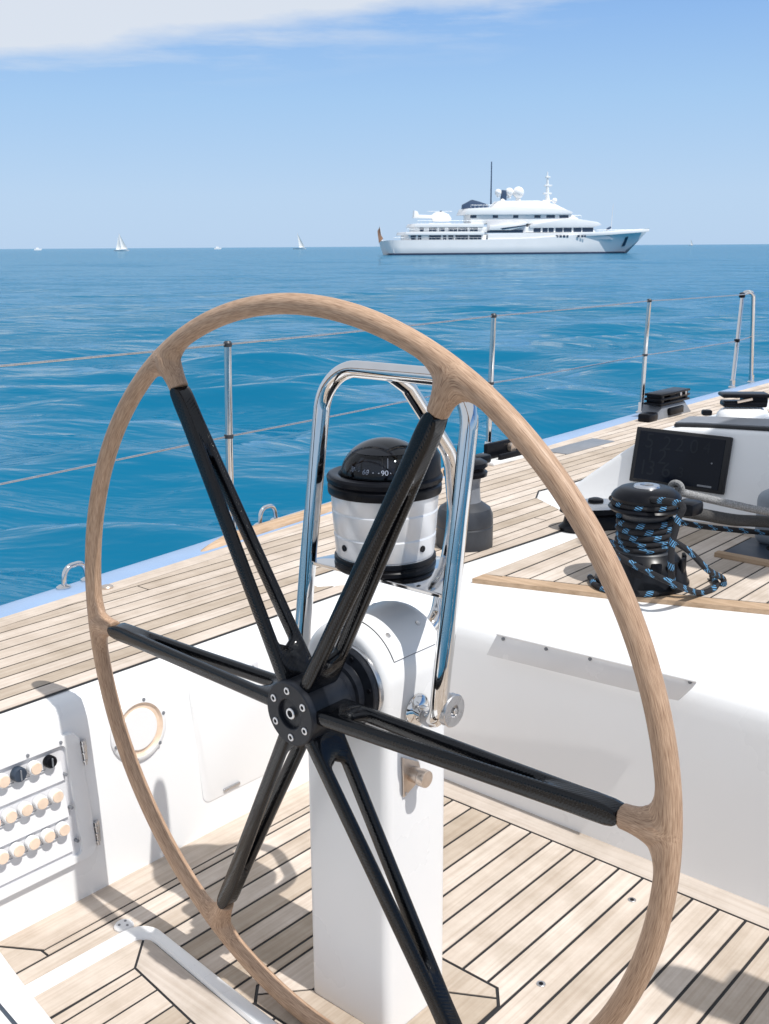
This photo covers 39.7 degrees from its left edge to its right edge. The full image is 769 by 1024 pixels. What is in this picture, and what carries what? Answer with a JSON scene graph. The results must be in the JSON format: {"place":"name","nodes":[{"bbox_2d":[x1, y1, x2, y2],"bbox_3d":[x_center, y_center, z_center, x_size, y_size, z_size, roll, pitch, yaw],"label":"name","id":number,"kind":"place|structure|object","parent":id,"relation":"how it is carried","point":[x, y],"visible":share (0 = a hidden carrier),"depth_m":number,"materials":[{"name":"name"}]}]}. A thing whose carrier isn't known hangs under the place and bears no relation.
{"place":"outdoors","nodes":[
{"label":"outdoors","id":0,"kind":"place"},
{"bbox_2d":[0,244,768,604],"bbox_3d":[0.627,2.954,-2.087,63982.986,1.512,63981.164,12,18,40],"label":"water","id":1,"kind":"structure","parent":0,"point":[58,304],"depth_m":23.26,"materials":[{"name":"blue liquid"}]},
{"bbox_2d":[114,235,128,250],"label":"distant sailboat","id":2,"kind":"object","parent":1,"relation":"on","point":[122,244],"visible":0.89,"depth_m":896.25,"materials":[{"name":"white fabric"}]},
{"bbox_2d":[293,234,305,248],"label":"distant sailboat","id":3,"kind":"object","parent":1,"relation":"on","point":[300,243],"visible":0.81,"depth_m":1256.90,"materials":[{"name":"white fabric"}]},
{"bbox_2d":[0,379,768,940],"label":"sailing yacht","id":4,"kind":"object","parent":1,"relation":"on","point":[592,735],"visible":0.4,"depth_m":2.43,"materials":[{"name":"white paint"}]},
{"bbox_2d":[0,732,100,899],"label":"switch panel","id":5,"kind":"object","parent":4,"relation":"attached to","point":[49,827],"visible":1,"depth_m":2.14,"materials":[{"name":"white plastic"}]},
{"bbox_2d":[56,561,84,589],"bbox_3d":[-0.849,0.168,2.926,0.040,0.065,0.124,9,17,33],"label":"pad eye","id":6,"kind":"object","parent":4,"relation":"on","point":[63,585],"visible":0.77,"depth_m":2.90,"materials":[{"name":"silver metal"}]},
{"bbox_2d":[110,696,165,761],"bbox_3d":[-0.532,0.472,2.312,0.020,0.144,0.144,12,18,40],"label":"inspection port","id":7,"kind":"object","parent":4,"relation":"attached to","point":[145,718],"visible":0.69,"depth_m":2.32,"materials":[{"name":"beige plastic"}]},
{"bbox_2d":[222,341,237,533],"bbox_3d":[-0.500,-0.232,3.388,0.060,0.619,0.060,12,18,40],"label":"stanchion","id":8,"kind":"object","parent":4,"relation":"on","point":[229,434],"visible":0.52,"depth_m":3.36,"materials":[{"name":"silver metal"}]},
{"bbox_2d":[0,341,735,484],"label":"lifeline","id":9,"kind":"object","parent":8,"relation":"attached to","point":[42,475],"visible":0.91,"depth_m":3.58,"materials":[{"name":"metal"}]},
{"bbox_2d":[0,294,747,366],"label":"lifeline","id":10,"kind":"object","parent":8,"relation":"attached to","point":[88,357],"visible":0.91,"depth_m":3.56,"materials":[{"name":"metal"}]},
{"bbox_2d":[189,655,288,801],"bbox_3d":[-0.333,0.510,2.549,0.028,0.294,0.308,12,18,40],"label":"locker door","id":11,"kind":"structure","parent":4,"relation":"attached to","point":[236,734],"depth_m":2.52,"materials":[{"name":"plastic"}]},
{"bbox_2d":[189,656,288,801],"bbox_3d":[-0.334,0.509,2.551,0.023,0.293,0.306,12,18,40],"label":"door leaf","id":12,"kind":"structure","parent":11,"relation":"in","point":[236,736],"depth_m":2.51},
{"bbox_2d":[248,661,257,667],"bbox_3d":[-0.317,0.374,2.549,0.006,0.026,0.040,12,18,40],"label":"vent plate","id":13,"kind":"object","parent":4,"relation":"attached to","point":[255,664],"visible":0.25,"depth_m":2.55,"materials":[{"name":"white plastic"}]},
{"bbox_2d":[254,504,279,524],"bbox_3d":[-0.390,0.006,3.562,0.040,0.065,0.124,9,17,33],"label":"pad eye","id":14,"kind":"object","parent":4,"relation":"on","point":[265,507],"visible":0.8,"depth_m":3.54,"materials":[{"name":"silver metal"}]},
{"bbox_2d":[0,383,768,712],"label":"deck","id":15,"kind":"structure","parent":4,"relation":"attached to","point":[44,649],"depth_m":2.85,"materials":[{"name":"brown wood"}]},
{"bbox_2d":[102,584,112,589],"bbox_3d":[-0.754,0.203,2.897,0.034,0.008,0.034,12,18,40],"label":"filler cap","id":16,"kind":"object","parent":15,"relation":"on","point":[107,586],"visible":0.88,"depth_m":2.89,"materials":[{"name":"metal"}]},
{"bbox_2d":[436,453,492,551],"bbox_3d":[0.248,-0.033,3.261,0.177,0.277,0.174,-2,14,-5],"label":"grey winch","id":17,"kind":"object","parent":15,"relation":"on","point":[480,531],"visible":0.38,"depth_m":3.22,"materials":[{"name":"grey metal"},{"name":"black plastic"}]},
{"bbox_2d":[484,439,523,465],"bbox_3d":[0.570,-0.275,4.625,0.080,0.084,0.420,12,19,41],"label":"fairlead","id":18,"kind":"object","parent":15,"relation":"on","point":[503,451],"visible":0.46,"depth_m":4.55,"materials":[{"name":"black plastic"}]},
{"bbox_2d":[550,438,614,454],"bbox_3d":[0.898,-0.302,4.890,0.120,0.004,0.420,12,18,40],"label":"flush hatch","id":19,"kind":"object","parent":15,"relation":"on","point":[579,446],"visible":0.8,"depth_m":4.87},
{"bbox_2d":[638,387,690,422],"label":"foot block","id":20,"kind":"structure","parent":15,"relation":"on","point":[663,403],"depth_m":5.68,"materials":[{"name":"black plastic"}]},
{"bbox_2d":[728,290,755,387],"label":"lifeline gate","id":21,"kind":"structure","parent":15,"relation":"on","point":[738,340],"depth_m":6.88,"materials":[{"name":"silver metal"}]},
{"bbox_2d":[483,313,496,452],"bbox_3d":[0.457,-0.553,4.652,0.060,0.619,0.060,12,18,40],"label":"stanchion","id":22,"kind":"object","parent":4,"relation":"on","point":[491,373],"visible":0.57,"depth_m":4.62,"materials":[{"name":"silver metal"}]},
{"bbox_2d":[558,497,616,532],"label":"turning block","id":23,"kind":"structure","parent":4,"relation":"on","point":[605,514],"depth_m":3.42,"materials":[{"name":"black plastic"}]},
{"bbox_2d":[487,633,698,700],"bbox_3d":[0.451,0.345,2.393,0.535,0.081,0.022,12,18,40],"label":"metal plate","id":24,"kind":"object","parent":4,"relation":"attached to","point":[569,662],"visible":0.96,"depth_m":2.40,"materials":[{"name":"silver metal"}]},
{"bbox_2d":[472,520,768,614],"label":"winch platform","id":25,"kind":"structure","parent":4,"relation":"on","point":[566,568],"depth_m":2.95,"materials":[{"name":"brown wood"}]},
{"bbox_2d":[595,482,702,595],"bbox_3d":[0.699,0.059,2.858,0.255,0.270,0.250,12,18,40],"label":"black winch","id":26,"kind":"object","parent":25,"relation":"on","point":[637,493],"visible":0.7,"depth_m":2.79,"materials":[{"name":"metal"}]},
{"bbox_2d":[587,495,726,596],"bbox_3d":[0.705,0.068,2.834,0.368,0.275,0.331,12,18,40],"label":"winch rope","id":27,"kind":"object","parent":26,"relation":"on","point":[639,538],"visible":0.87,"depth_m":2.78,"materials":[{"name":"black fabric"}]},
{"bbox_2d":[668,480,684,495],"bbox_3d":[0.796,-0.063,2.911,0.052,0.052,0.015,12,18,40],"label":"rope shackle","id":28,"kind":"object","parent":26,"relation":"attached to","point":[679,484],"visible":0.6,"depth_m":2.90,"materials":[{"name":"silver metal"}]},
{"bbox_2d":[675,487,768,515],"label":"sheet line","id":29,"kind":"object","parent":26,"relation":"attached to","point":[719,501],"visible":0.94,"depth_m":2.94,"materials":[{"name":"grey fabric"}]},
{"bbox_2d":[681,519,768,535],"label":"sheet line","id":30,"kind":"object","parent":26,"relation":"attached to","point":[722,528],"visible":0.82,"depth_m":3.05,"materials":[{"name":"black fabric"}]},
{"bbox_2d":[682,509,768,527],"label":"sheet line","id":31,"kind":"object","parent":26,"relation":"attached to","point":[713,516],"visible":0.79,"depth_m":2.98,"materials":[{"name":"grey fabric"}]},
{"bbox_2d":[714,537,768,566],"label":"recessed hatch","id":32,"kind":"object","parent":25,"relation":"on","point":[752,550],"visible":1,"depth_m":3.12,"materials":[{"name":"black plastic"}]},
{"bbox_2d":[755,489,768,544],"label":"winch","id":33,"kind":"object","parent":32,"relation":"on","point":[763,499],"visible":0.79,"depth_m":3.20,"materials":[{"name":"silver metal"}]},
{"bbox_2d":[635,299,651,412],"bbox_3d":[1.412,-0.846,5.805,0.060,0.619,0.060,12,18,40],"label":"stanchion","id":34,"kind":"object","parent":4,"relation":"on","point":[644,364],"visible":0.81,"depth_m":5.80,"materials":[{"name":"silver metal"}]},
{"bbox_2d":[629,427,732,494],"bbox_3d":[0.994,-0.176,3.590,0.340,0.187,0.059,12,18,40],"label":"instrument display","id":35,"kind":"object","parent":4,"relation":"on","point":[694,461],"visible":1,"depth_m":3.57,"materials":[{"name":"black"}]},
{"bbox_2d":[701,391,768,418],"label":"rope clutch","id":36,"kind":"object","parent":4,"relation":"on","point":[750,405],"visible":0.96,"depth_m":3.73,"materials":[{"name":"black plastic"}]},
{"bbox_2d":[378,162,648,254],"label":"motor yacht","id":37,"kind":"object","parent":1,"relation":"on","point":[519,226],"visible":0.99,"depth_m":304.60,"materials":[{"name":"white paint"}]},
{"bbox_2d":[0,779,768,1023],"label":"cockpit floor","id":38,"kind":"structure","parent":0,"point":[530,900],"depth_m":2.15,"materials":[{"name":"brown wood"}]},
{"bbox_2d":[0,953,54,1023],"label":"helm bench","id":39,"kind":"object","parent":38,"relation":"on","point":[19,1004],"visible":1,"depth_m":1.82,"materials":[{"name":"white plastic"}]},
{"bbox_2d":[25,926,276,1023],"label":"floor hatch","id":40,"kind":"object","parent":38,"relation":"on","point":[143,975],"visible":1,"depth_m":1.96,"materials":[{"name":"brown wood"}]},
{"bbox_2d":[114,919,133,932],"bbox_3d":[-0.526,0.834,2.151,0.040,0.008,0.040,12,18,40],"label":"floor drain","id":41,"kind":"object","parent":40,"relation":"attached to","point":[121,925],"visible":0.99,"depth_m":2.15,"materials":[{"name":"silver metal"}]},
{"bbox_2d":[308,601,443,1023],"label":"steering pedestal","id":42,"kind":"object","parent":38,"relation":"on","point":[363,973],"visible":0.53,"depth_m":1.83,"materials":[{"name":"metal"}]},
{"bbox_2d":[85,293,682,1023],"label":"yacht helm","id":43,"kind":"object","parent":42,"relation":"attached to","point":[317,707],"visible":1,"depth_m":1.61,"materials":[{"name":"brown wood"}]},
{"bbox_2d":[295,360,477,727],"bbox_3d":[0.049,0.042,1.808,0.343,0.592,0.268,12,18,40],"label":"compass guard","id":44,"kind":"object","parent":42,"relation":"attached to","point":[440,582],"visible":0.65,"depth_m":1.73,"materials":[{"name":"silver metal"}]},
{"bbox_2d":[326,437,442,579],"bbox_3d":[0.001,-0.016,1.787,0.194,0.220,0.194,12,18,40],"label":"compass","id":45,"kind":"object","parent":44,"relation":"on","point":[359,480],"visible":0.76,"depth_m":1.73,"materials":[{"name":"white plastic"}]},
{"bbox_2d":[439,693,463,727],"bbox_3d":[0.100,0.312,1.691,0.034,0.054,0.054,12,18,40],"label":"wheel brake","id":46,"kind":"object","parent":44,"relation":"attached to","point":[451,714],"visible":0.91,"depth_m":1.68,"materials":[{"name":"metal"}]},
{"bbox_2d":[402,757,432,796],"bbox_3d":[0.058,0.435,1.764,0.035,0.073,0.052,12,18,40],"label":"engine control","id":47,"kind":"object","parent":42,"relation":"attached to","point":[413,773],"visible":1,"depth_m":1.76,"materials":[{"name":"metal"}]},
{"bbox_2d":[536,980,545,986],"bbox_3d":[0.290,0.876,1.978,0.017,0.003,0.017,12,18,40],"label":"floor fastener","id":48,"kind":"object","parent":38,"relation":"on","point":[540,983],"visible":1,"depth_m":1.98,"materials":[{"name":"metal"}]},
{"bbox_2d":[628,897,635,901],"bbox_3d":[0.518,0.811,2.230,0.017,0.003,0.017,12,18,40],"label":"floor fastener","id":49,"kind":"object","parent":38,"relation":"on","point":[631,899],"visible":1,"depth_m":2.23,"materials":[{"name":"metal"}]},
{"bbox_2d":[0,0,768,248],"label":"sky","id":50,"kind":"structure","parent":0,"point":[147,123],"materials":[{"name":"blue"}]}
]}

